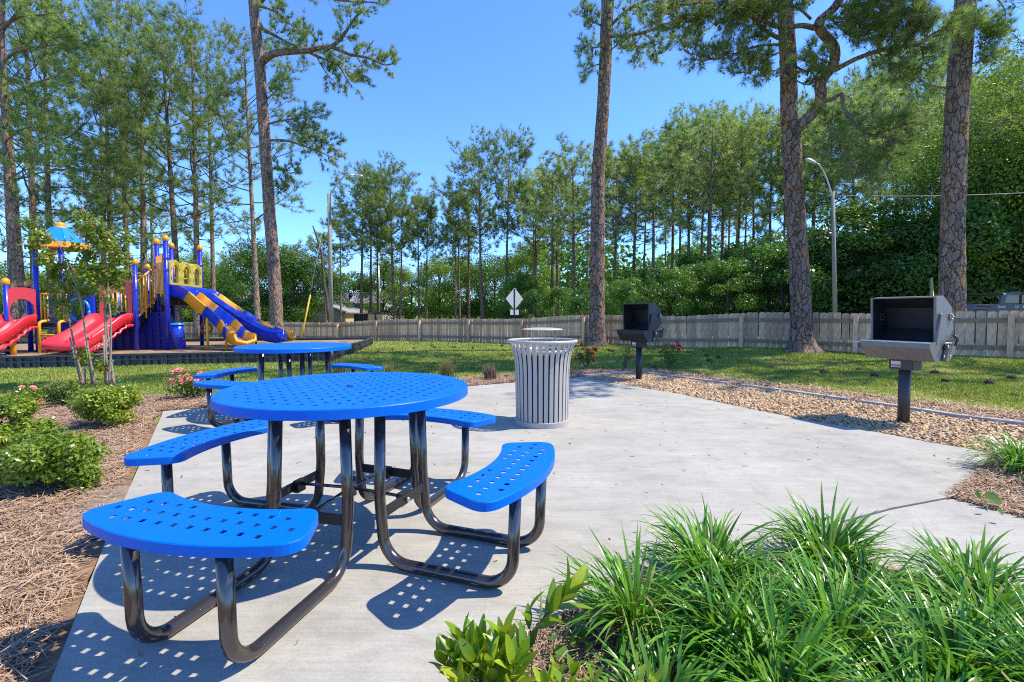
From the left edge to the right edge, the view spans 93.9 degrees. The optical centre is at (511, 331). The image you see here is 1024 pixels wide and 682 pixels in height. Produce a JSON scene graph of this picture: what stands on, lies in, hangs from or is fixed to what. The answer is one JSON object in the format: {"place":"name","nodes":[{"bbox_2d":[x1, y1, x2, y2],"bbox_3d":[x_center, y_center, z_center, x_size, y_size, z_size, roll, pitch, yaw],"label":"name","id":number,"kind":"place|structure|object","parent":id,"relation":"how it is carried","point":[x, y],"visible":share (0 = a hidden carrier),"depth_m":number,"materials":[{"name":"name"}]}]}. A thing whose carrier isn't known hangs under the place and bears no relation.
{"place":"outdoors","nodes":[
{"label":"outdoors","id":0,"kind":"place"},
{"bbox_2d":[0,0,1023,309],"label":"sky","id":1,"kind":"structure","parent":0,"point":[490,64],"materials":[{"name":"blue"}]},
{"bbox_2d":[0,315,1023,586],"bbox_3d":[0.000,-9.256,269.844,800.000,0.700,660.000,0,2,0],"label":"lawn","id":2,"kind":"structure","parent":0,"point":[754,355],"depth_m":9.37,"materials":[{"name":"plant"}]},
{"bbox_2d":[0,1,99,337],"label":"pine tree","id":3,"kind":"object","parent":2,"relation":"on","point":[20,274],"visible":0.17,"depth_m":26.69,"materials":[{"name":"green plant"}]},
{"bbox_2d":[0,0,110,340],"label":"pine tree","id":4,"kind":"object","parent":2,"relation":"on","point":[67,35],"visible":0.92,"depth_m":18.93,"materials":[{"name":"green plant"}]},
{"bbox_2d":[0,0,145,340],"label":"pine tree","id":5,"kind":"object","parent":2,"relation":"on","point":[34,200],"visible":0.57,"depth_m":22.02,"materials":[{"name":"green plant"}]},
{"bbox_2d":[0,0,147,336],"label":"pine tree","id":6,"kind":"object","parent":2,"relation":"on","point":[48,185],"visible":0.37,"depth_m":23.50,"materials":[{"name":"green plant"}]},
{"bbox_2d":[11,199,137,384],"bbox_3d":[-6.720,-0.623,7.475,2.580,2.953,1.220,1,3,32],"label":"young tree","id":7,"kind":"object","parent":2,"relation":"on","point":[107,277],"visible":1,"depth_m":7.31,"materials":[{"name":"green plant"}]},
{"bbox_2d":[24,0,161,267],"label":"pine tree","id":8,"kind":"object","parent":2,"relation":"on","point":[94,16],"visible":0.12,"depth_m":30.25,"materials":[{"name":"green plant"}]},
{"bbox_2d":[24,31,172,336],"bbox_3d":[-21.692,-7.432,25.962,6.323,16.135,7.840,-1,2,-18],"label":"pine tree","id":9,"kind":"object","parent":2,"relation":"on","point":[109,199],"visible":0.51,"depth_m":24.55,"materials":[{"name":"green plant"}]},
{"bbox_2d":[42,0,191,311],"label":"pine tree","id":10,"kind":"object","parent":2,"relation":"on","point":[125,221],"visible":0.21,"depth_m":28.64,"materials":[{"name":"green plant"}]},
{"bbox_2d":[39,0,219,311],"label":"pine tree","id":11,"kind":"object","parent":2,"relation":"on","point":[143,243],"visible":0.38,"depth_m":25.93,"materials":[{"name":"green plant"}]},
{"bbox_2d":[89,0,246,337],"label":"pine tree","id":12,"kind":"object","parent":2,"relation":"on","point":[133,77],"visible":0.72,"depth_m":23.13,"materials":[{"name":"green plant"}]},
{"bbox_2d":[0,337,372,368],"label":"playground border","id":13,"kind":"object","parent":2,"relation":"on","point":[56,361],"visible":0.45,"depth_m":11.00,"materials":[{"name":"black plastic"}]},
{"bbox_2d":[0,340,361,355],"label":"playground mulch","id":14,"kind":"object","parent":13,"relation":"in","point":[214,346],"visible":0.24,"depth_m":13.26,"materials":[{"name":"brown wood"}]},
{"bbox_2d":[0,222,295,354],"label":"playset","id":15,"kind":"object","parent":14,"relation":"on","point":[153,326],"visible":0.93,"depth_m":13.04,"materials":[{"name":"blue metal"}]},
{"bbox_2d":[90,0,285,337],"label":"pine tree","id":16,"kind":"object","parent":2,"relation":"on","point":[196,233],"visible":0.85,"depth_m":23.15,"materials":[{"name":"green plant"}]},
{"bbox_2d":[169,19,247,290],"bbox_3d":[-21.162,-10.612,33.414,5.556,22.051,6.889,-1,2,-20],"label":"pine tree","id":17,"kind":"object","parent":2,"relation":"on","point":[218,63],"visible":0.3,"depth_m":33.67,"materials":[{"name":"green plant"}]},
{"bbox_2d":[146,15,327,318],"bbox_3d":[-13.135,-7.844,24.593,6.842,16.880,8.524,1,2,26],"label":"pine tree","id":18,"kind":"object","parent":2,"relation":"on","point":[253,225],"visible":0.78,"depth_m":23.77,"materials":[{"name":"green plant"}]},
{"bbox_2d":[215,237,305,321],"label":"broadleaf tree","id":19,"kind":"object","parent":2,"relation":"on","point":[264,307],"visible":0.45,"depth_m":43.93,"materials":[{"name":"green plant"}]},
{"bbox_2d":[259,244,339,322],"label":"broadleaf tree","id":20,"kind":"object","parent":2,"relation":"on","point":[307,269],"visible":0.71,"depth_m":45.17,"materials":[{"name":"green plant"}]},
{"bbox_2d":[0,368,635,681],"bbox_3d":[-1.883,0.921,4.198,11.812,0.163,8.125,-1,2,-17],"label":"pine straw","id":21,"kind":"object","parent":2,"relation":"on","point":[14,510],"visible":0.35,"depth_m":2.40,"materials":[{"name":"brown wood"}]},
{"bbox_2d":[0,393,59,449],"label":"leafy shrub","id":22,"kind":"object","parent":21,"relation":"on","point":[20,410],"visible":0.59,"depth_m":3.77,"materials":[{"name":"green plant"}]},
{"bbox_2d":[0,423,112,491],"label":"leafy shrub","id":23,"kind":"object","parent":21,"relation":"on","point":[43,455],"visible":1,"depth_m":2.96,"materials":[{"name":"green plant"}]},
{"bbox_2d":[44,485,129,537],"bbox_3d":[-2.374,1.021,2.798,0.951,0.001,0.543,2,3,42],"label":"bare soil patch","id":24,"kind":"object","parent":21,"relation":"on","point":[117,497],"visible":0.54,"depth_m":2.85,"materials":[{"name":"brown soil"}]},
{"bbox_2d":[66,383,142,427],"bbox_3d":[-4.026,0.749,4.783,0.636,0.486,0.635,1,3,31],"label":"leafy shrub","id":25,"kind":"object","parent":21,"relation":"on","point":[110,405],"visible":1,"depth_m":4.63,"materials":[{"name":"green plant"}]},
{"bbox_2d":[248,0,401,328],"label":"pine tree","id":26,"kind":"object","parent":2,"relation":"on","point":[261,61],"visible":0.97,"depth_m":19.28,"materials":[{"name":"green plant"}]},
{"bbox_2d":[318,157,401,312],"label":"pine tree","id":27,"kind":"object","parent":2,"relation":"on","point":[385,189],"visible":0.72,"depth_m":48.85,"materials":[{"name":"green plant"}]},
{"bbox_2d":[358,255,414,319],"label":"broadleaf tree","id":28,"kind":"object","parent":2,"relation":"on","point":[385,275],"visible":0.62,"depth_m":62.74,"materials":[{"name":"green plant"}]},
{"bbox_2d":[335,149,438,318],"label":"pine tree","id":29,"kind":"object","parent":2,"relation":"on","point":[390,172],"visible":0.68,"depth_m":50.30,"materials":[{"name":"green plant"}]},
{"bbox_2d":[372,189,436,318],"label":"pine tree","id":30,"kind":"object","parent":2,"relation":"on","point":[411,224],"visible":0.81,"depth_m":50.01,"materials":[{"name":"green plant"}]},
{"bbox_2d":[396,188,462,318],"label":"pine tree","id":31,"kind":"object","parent":2,"relation":"on","point":[430,210],"visible":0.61,"depth_m":53.07,"materials":[{"name":"green plant"}]},
{"bbox_2d":[413,254,462,318],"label":"broadleaf tree","id":32,"kind":"object","parent":2,"relation":"on","point":[433,271],"visible":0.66,"depth_m":62.40,"materials":[{"name":"green plant"}]},
{"bbox_2d":[431,254,500,321],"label":"broadleaf tree","id":33,"kind":"object","parent":2,"relation":"on","point":[448,277],"visible":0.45,"depth_m":60.62,"materials":[{"name":"green plant"}]},
{"bbox_2d":[428,123,525,325],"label":"pine tree","id":34,"kind":"object","parent":2,"relation":"on","point":[467,153],"visible":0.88,"depth_m":48.55,"materials":[{"name":"green plant"}]},
{"bbox_2d":[448,252,515,324],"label":"broadleaf tree","id":35,"kind":"object","parent":2,"relation":"on","point":[492,273],"visible":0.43,"depth_m":58.42,"materials":[{"name":"green plant"}]},
{"bbox_2d":[467,123,550,318],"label":"pine tree","id":36,"kind":"object","parent":2,"relation":"on","point":[525,155],"visible":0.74,"depth_m":48.27,"materials":[{"name":"green plant"}]},
{"bbox_2d":[492,271,546,321],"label":"broadleaf tree","id":37,"kind":"object","parent":2,"relation":"on","point":[521,284],"visible":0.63,"depth_m":43.57,"materials":[{"name":"green plant"}]},
{"bbox_2d":[475,166,575,316],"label":"pine tree","id":38,"kind":"object","parent":2,"relation":"on","point":[541,233],"visible":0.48,"depth_m":48.20,"materials":[{"name":"green plant"}]},
{"bbox_2d":[496,241,562,317],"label":"broadleaf tree","id":39,"kind":"object","parent":2,"relation":"on","point":[521,261],"visible":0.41,"depth_m":54.87,"materials":[{"name":"green plant"}]},
{"bbox_2d":[518,152,590,315],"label":"pine tree","id":40,"kind":"object","parent":2,"relation":"on","point":[538,192],"visible":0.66,"depth_m":43.14,"materials":[{"name":"green plant"}]},
{"bbox_2d":[500,132,636,314],"bbox_3d":[5.306,-7.977,38.902,9.804,15.692,9.974,2,3,36],"label":"pine tree","id":41,"kind":"object","parent":2,"relation":"on","point":[574,161],"visible":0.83,"depth_m":38.48,"materials":[{"name":"green plant"}]},
{"bbox_2d":[183,311,1023,358],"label":"picket fence","id":42,"kind":"object","parent":2,"relation":"on","point":[774,327],"visible":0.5,"depth_m":13.24,"materials":[{"name":"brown wood"}]},
{"bbox_2d":[562,133,683,282],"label":"pine tree","id":43,"kind":"object","parent":2,"relation":"on","point":[636,169],"visible":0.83,"depth_m":35.15,"materials":[{"name":"green plant"}]},
{"bbox_2d":[583,128,690,281],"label":"pine tree","id":44,"kind":"object","parent":2,"relation":"on","point":[661,238],"visible":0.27,"depth_m":40.73,"materials":[{"name":"green plant"}]},
{"bbox_2d":[567,0,713,346],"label":"pine tree","id":45,"kind":"object","parent":2,"relation":"on","point":[596,335],"visible":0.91,"depth_m":14.15,"materials":[{"name":"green plant"}]},
{"bbox_2d":[605,123,708,268],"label":"pine tree","id":46,"kind":"object","parent":2,"relation":"on","point":[654,164],"visible":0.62,"depth_m":37.50,"materials":[{"name":"green plant"}]},
{"bbox_2d":[646,267,706,329],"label":"understory tree","id":47,"kind":"object","parent":2,"relation":"on","point":[690,289],"visible":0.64,"depth_m":24.60,"materials":[{"name":"green plant"}]},
{"bbox_2d":[637,104,738,305],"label":"pine tree","id":48,"kind":"object","parent":2,"relation":"on","point":[676,129],"visible":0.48,"depth_m":38.44,"materials":[{"name":"green plant"}]},
{"bbox_2d":[528,227,873,319],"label":"woodland depth","id":49,"kind":"object","parent":2,"relation":"on","point":[566,260],"visible":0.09,"depth_m":72.56,"materials":[{"name":"green plant"}]},
{"bbox_2d":[661,99,778,258],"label":"pine tree","id":50,"kind":"object","parent":2,"relation":"on","point":[727,121],"visible":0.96,"depth_m":33.95,"materials":[{"name":"green plant"}]},
{"bbox_2d":[698,259,767,332],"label":"understory tree","id":51,"kind":"object","parent":2,"relation":"on","point":[720,269],"visible":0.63,"depth_m":23.61,"materials":[{"name":"green plant"}]},
{"bbox_2d":[694,95,784,270],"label":"pine tree","id":52,"kind":"object","parent":2,"relation":"on","point":[754,182],"visible":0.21,"depth_m":39.42,"materials":[{"name":"green plant"}]},
{"bbox_2d":[707,232,789,317],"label":"understory tree","id":53,"kind":"object","parent":2,"relation":"on","point":[738,254],"visible":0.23,"depth_m":25.07,"materials":[{"name":"green plant"}]},
{"bbox_2d":[694,100,816,295],"bbox_3d":[17.872,-8.876,37.169,8.157,17.525,8.018,1,2,14],"label":"pine tree","id":54,"kind":"object","parent":2,"relation":"on","point":[751,133],"visible":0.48,"depth_m":36.09,"materials":[{"name":"green plant"}]},
{"bbox_2d":[501,562,1023,681],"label":"front planting bed","id":55,"kind":"object","parent":2,"relation":"on","point":[598,646],"visible":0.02,"depth_m":1.63,"materials":[{"name":"brown wood"}]},
{"bbox_2d":[428,606,537,681],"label":"broad leaf shrub","id":56,"kind":"object","parent":55,"relation":"on","point":[477,653],"visible":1,"depth_m":1.31,"materials":[{"name":"green plant"}]},
{"bbox_2d":[515,557,597,681],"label":"leafy sprout","id":57,"kind":"object","parent":55,"relation":"on","point":[569,589],"visible":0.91,"depth_m":1.44,"materials":[{"name":"green plant"}]},
{"bbox_2d":[532,653,663,681],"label":"broad leaf shrub","id":58,"kind":"object","parent":55,"relation":"on","point":[554,673],"visible":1,"depth_m":1.26,"materials":[{"name":"green plant"}]},
{"bbox_2d":[542,519,741,681],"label":"strap leaf clump","id":59,"kind":"object","parent":55,"relation":"on","point":[623,580],"visible":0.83,"depth_m":1.65,"materials":[{"name":"green plant"}]},
{"bbox_2d":[575,606,739,681],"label":"strap leaf clump","id":60,"kind":"object","parent":55,"relation":"on","point":[664,658],"visible":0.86,"depth_m":1.38,"materials":[{"name":"green plant"}]},
{"bbox_2d":[613,488,811,610],"bbox_3d":[0.841,0.914,1.995,0.748,0.429,0.766,1,2,26],"label":"strap leaf clump","id":61,"kind":"object","parent":55,"relation":"on","point":[719,535],"visible":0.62,"depth_m":2.00,"materials":[{"name":"green plant"}]},
{"bbox_2d":[629,552,833,681],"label":"strap leaf clump","id":62,"kind":"object","parent":55,"relation":"on","point":[709,596],"visible":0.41,"depth_m":1.56,"materials":[{"name":"green plant"}]},
{"bbox_2d":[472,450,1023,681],"bbox_3d":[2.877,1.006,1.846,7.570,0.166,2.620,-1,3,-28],"label":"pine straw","id":63,"kind":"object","parent":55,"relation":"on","point":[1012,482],"visible":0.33,"depth_m":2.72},
{"bbox_2d":[637,542,865,681],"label":"strap leaf clump","id":64,"kind":"object","parent":55,"relation":"on","point":[718,578],"visible":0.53,"depth_m":1.53,"materials":[{"name":"green plant"}]},
{"bbox_2d":[683,530,844,628],"bbox_3d":[0.940,0.974,1.823,0.541,0.352,0.522,0,2,-13],"label":"strap leaf clump","id":65,"kind":"object","parent":55,"relation":"on","point":[742,569],"visible":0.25,"depth_m":1.89,"materials":[{"name":"green plant"}]},
{"bbox_2d":[677,564,913,681],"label":"strap leaf clump","id":66,"kind":"object","parent":55,"relation":"on","point":[807,636],"visible":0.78,"depth_m":1.39,"materials":[{"name":"green plant"}]},
{"bbox_2d":[741,480,923,597],"bbox_3d":[1.397,0.910,2.125,0.698,0.449,0.692,0,2,0],"label":"strap leaf clump","id":67,"kind":"object","parent":55,"relation":"on","point":[832,534],"visible":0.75,"depth_m":2.13,"materials":[{"name":"green plant"}]},
{"bbox_2d":[719,531,992,681],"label":"strap leaf clump","id":68,"kind":"object","parent":55,"relation":"on","point":[810,572],"visible":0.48,"depth_m":1.58,"materials":[{"name":"green plant"}]},
{"bbox_2d":[779,527,972,646],"bbox_3d":[1.314,0.972,1.764,0.588,0.356,0.603,-1,2,-27],"label":"strap leaf clump","id":69,"kind":"object","parent":55,"relation":"on","point":[862,561],"visible":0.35,"depth_m":1.83,"materials":[{"name":"green plant"}]},
{"bbox_2d":[790,608,990,681],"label":"strap leaf clump","id":70,"kind":"object","parent":55,"relation":"on","point":[939,676],"visible":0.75,"depth_m":1.33,"materials":[{"name":"green plant"}]},
{"bbox_2d":[827,557,1023,681],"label":"strap leaf clump","id":71,"kind":"object","parent":55,"relation":"on","point":[943,633],"visible":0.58,"depth_m":1.45,"materials":[{"name":"green plant"}]},
{"bbox_2d":[875,533,1023,669],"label":"strap leaf clump","id":72,"kind":"object","parent":55,"relation":"on","point":[1008,597],"visible":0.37,"depth_m":1.70,"materials":[{"name":"green plant"}]},
{"bbox_2d":[879,519,1023,607],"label":"strap leaf clump","id":73,"kind":"object","parent":55,"relation":"on","point":[962,557],"visible":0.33,"depth_m":1.93,"materials":[{"name":"green plant"}]},
{"bbox_2d":[928,569,1023,681],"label":"strap leaf clump","id":74,"kind":"object","parent":55,"relation":"on","point":[980,626],"visible":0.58,"depth_m":1.42,"materials":[{"name":"green plant"}]},
{"bbox_2d":[730,110,812,303],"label":"pine tree","id":75,"kind":"object","parent":2,"relation":"on","point":[769,194],"visible":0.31,"depth_m":35.46,"materials":[{"name":"green plant"}]},
{"bbox_2d":[727,118,838,305],"bbox_3d":[18.625,-7.333,32.362,7.406,14.721,7.280,1,2,21],"label":"pine tree","id":76,"kind":"object","parent":2,"relation":"on","point":[757,152],"visible":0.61,"depth_m":32.63,"materials":[{"name":"green plant"}]},
{"bbox_2d":[714,239,856,334],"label":"understory tree","id":77,"kind":"object","parent":2,"relation":"on","point":[771,252],"visible":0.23,"depth_m":23.34,"materials":[{"name":"green plant"}]},
{"bbox_2d":[632,0,971,353],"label":"pine tree","id":78,"kind":"object","parent":2,"relation":"on","point":[884,21],"visible":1,"depth_m":10.05,"materials":[{"name":"green plant"}]},
{"bbox_2d":[583,371,1023,425],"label":"concrete kerb","id":79,"kind":"structure","parent":2,"relation":"on","point":[986,418],"depth_m":6.16,"materials":[{"name":"grey concrete"}]},
{"bbox_2d":[583,372,1023,451],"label":"gravel","id":80,"kind":"structure","parent":2,"relation":"on","point":[795,405],"depth_m":5.43,"materials":[{"name":"beige gravel"}]},
{"bbox_2d":[612,303,663,378],"bbox_3d":[2.134,0.223,8.168,0.470,1.417,0.803,-1,3,-32],"label":"barbecue grill","id":81,"kind":"object","parent":80,"relation":"on","point":[642,322],"visible":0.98,"depth_m":8.08,"materials":[{"name":"black metal"}]},
{"bbox_2d":[849,296,958,422],"bbox_3d":[4.034,0.346,4.980,0.470,1.417,0.802,-1,2,-24],"label":"barbecue grill","id":82,"kind":"object","parent":80,"relation":"on","point":[909,334],"visible":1,"depth_m":4.90,"materials":[{"name":"grey metal"}]},
{"bbox_2d":[776,224,883,334],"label":"understory tree","id":83,"kind":"object","parent":2,"relation":"on","point":[848,276],"visible":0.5,"depth_m":22.09,"materials":[{"name":"green plant"}]},
{"bbox_2d":[653,371,1023,419],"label":"straw strip","id":84,"kind":"object","parent":2,"relation":"on","point":[854,397],"visible":0.05,"depth_m":6.53,"materials":[{"name":"brown plant"}]},
{"bbox_2d":[642,368,1023,421],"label":"pine straw","id":85,"kind":"object","parent":84,"relation":"on","point":[966,409],"visible":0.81,"depth_m":6.15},
{"bbox_2d":[773,74,915,222],"bbox_3d":[21.473,-8.149,31.893,7.904,16.382,10.409,1,2,20],"label":"pine tree","id":86,"kind":"object","parent":2,"relation":"on","point":[818,133],"visible":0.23,"depth_m":30.88,"materials":[{"name":"green plant"}]},
{"bbox_2d":[778,197,929,330],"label":"understory tree","id":87,"kind":"object","parent":2,"relation":"on","point":[849,218],"visible":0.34,"depth_m":22.55,"materials":[{"name":"green plant"}]},
{"bbox_2d":[814,61,940,216],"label":"pine tree","id":88,"kind":"object","parent":2,"relation":"on","point":[890,95],"visible":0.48,"depth_m":28.81,"materials":[{"name":"green plant"}]},
{"bbox_2d":[809,224,967,331],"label":"understory tree","id":89,"kind":"object","parent":2,"relation":"on","point":[876,245],"visible":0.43,"depth_m":21.15,"materials":[{"name":"green plant"}]},
{"bbox_2d":[843,219,1018,303],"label":"understory tree","id":90,"kind":"object","parent":2,"relation":"on","point":[908,284],"visible":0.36,"depth_m":20.08,"materials":[{"name":"green plant"}]},
{"bbox_2d":[873,91,1023,303],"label":"broadleaf tree","id":91,"kind":"object","parent":2,"relation":"on","point":[927,206],"visible":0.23,"depth_m":21.01,"materials":[{"name":"green plant"}]},
{"bbox_2d":[884,29,1023,303],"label":"broadleaf tree","id":92,"kind":"object","parent":2,"relation":"on","point":[1018,77],"visible":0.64,"depth_m":19.36,"materials":[{"name":"green plant"}]},
{"bbox_2d":[899,0,1021,350],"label":"pine tree","id":93,"kind":"object","parent":2,"relation":"on","point":[952,285],"visible":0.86,"depth_m":11.36,"materials":[{"name":"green plant"}]},
{"bbox_2d":[909,183,1023,303],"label":"understory tree","id":94,"kind":"object","parent":2,"relation":"on","point":[977,221],"visible":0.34,"depth_m":18.64,"materials":[{"name":"green plant"}]},
{"bbox_2d":[913,144,1023,303],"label":"understory tree","id":95,"kind":"object","parent":2,"relation":"on","point":[997,265],"visible":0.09,"depth_m":19.66,"materials":[{"name":"green plant"}]},
{"bbox_2d":[949,461,1022,516],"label":"planting bed","id":96,"kind":"object","parent":2,"relation":"on","point":[974,503],"visible":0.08,"depth_m":2.92,"materials":[{"name":"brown wood"}]},
{"bbox_2d":[955,424,1023,475],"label":"strap leaf clump","id":97,"kind":"object","parent":96,"relation":"on","point":[1008,451],"visible":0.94,"depth_m":3.46,"materials":[{"name":"green plant"}]},
{"bbox_2d":[967,292,1023,350],"bbox_3d":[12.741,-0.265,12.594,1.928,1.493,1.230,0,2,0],"label":"pickup truck","id":98,"kind":"object","parent":2,"relation":"on","point":[1010,297],"visible":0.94,"depth_m":12.03,"materials":[{"name":"grey metal"}]},
{"bbox_2d":[51,377,996,681],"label":"concrete pad","id":99,"kind":"object","parent":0,"point":[373,615],"visible":0.54,"depth_m":2.73,"materials":[{"name":"grey concrete"}]},
{"bbox_2d":[193,342,382,427],"bbox_3d":[-2.430,0.538,5.366,2.006,0.760,1.811,-1,2,-24],"label":"picnic table","id":100,"kind":"object","parent":99,"relation":"on","point":[262,350],"visible":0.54,"depth_m":5.16,"materials":[{"name":"blue metal"}]},
{"bbox_2d":[82,372,554,663],"bbox_3d":[-0.801,0.652,2.380,1.922,0.760,1.883,-1,2,-28],"label":"picnic table","id":101,"kind":"object","parent":99,"relation":"on","point":[270,406],"visible":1,"depth_m":2.00,"materials":[{"name":"blue metal"}]},
{"bbox_2d":[507,327,577,428],"bbox_3d":[0.310,0.448,4.907,0.722,0.977,0.722,0,2,0],"label":"litter bin","id":102,"kind":"object","parent":99,"relation":"on","point":[542,368],"visible":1,"depth_m":4.68,"materials":[{"name":"silver metal"}]},
{"bbox_2d":[790,498,1023,594],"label":"concrete path","id":103,"kind":"structure","parent":0,"point":[960,523],"depth_m":2.51,"materials":[{"name":"grey concrete"}]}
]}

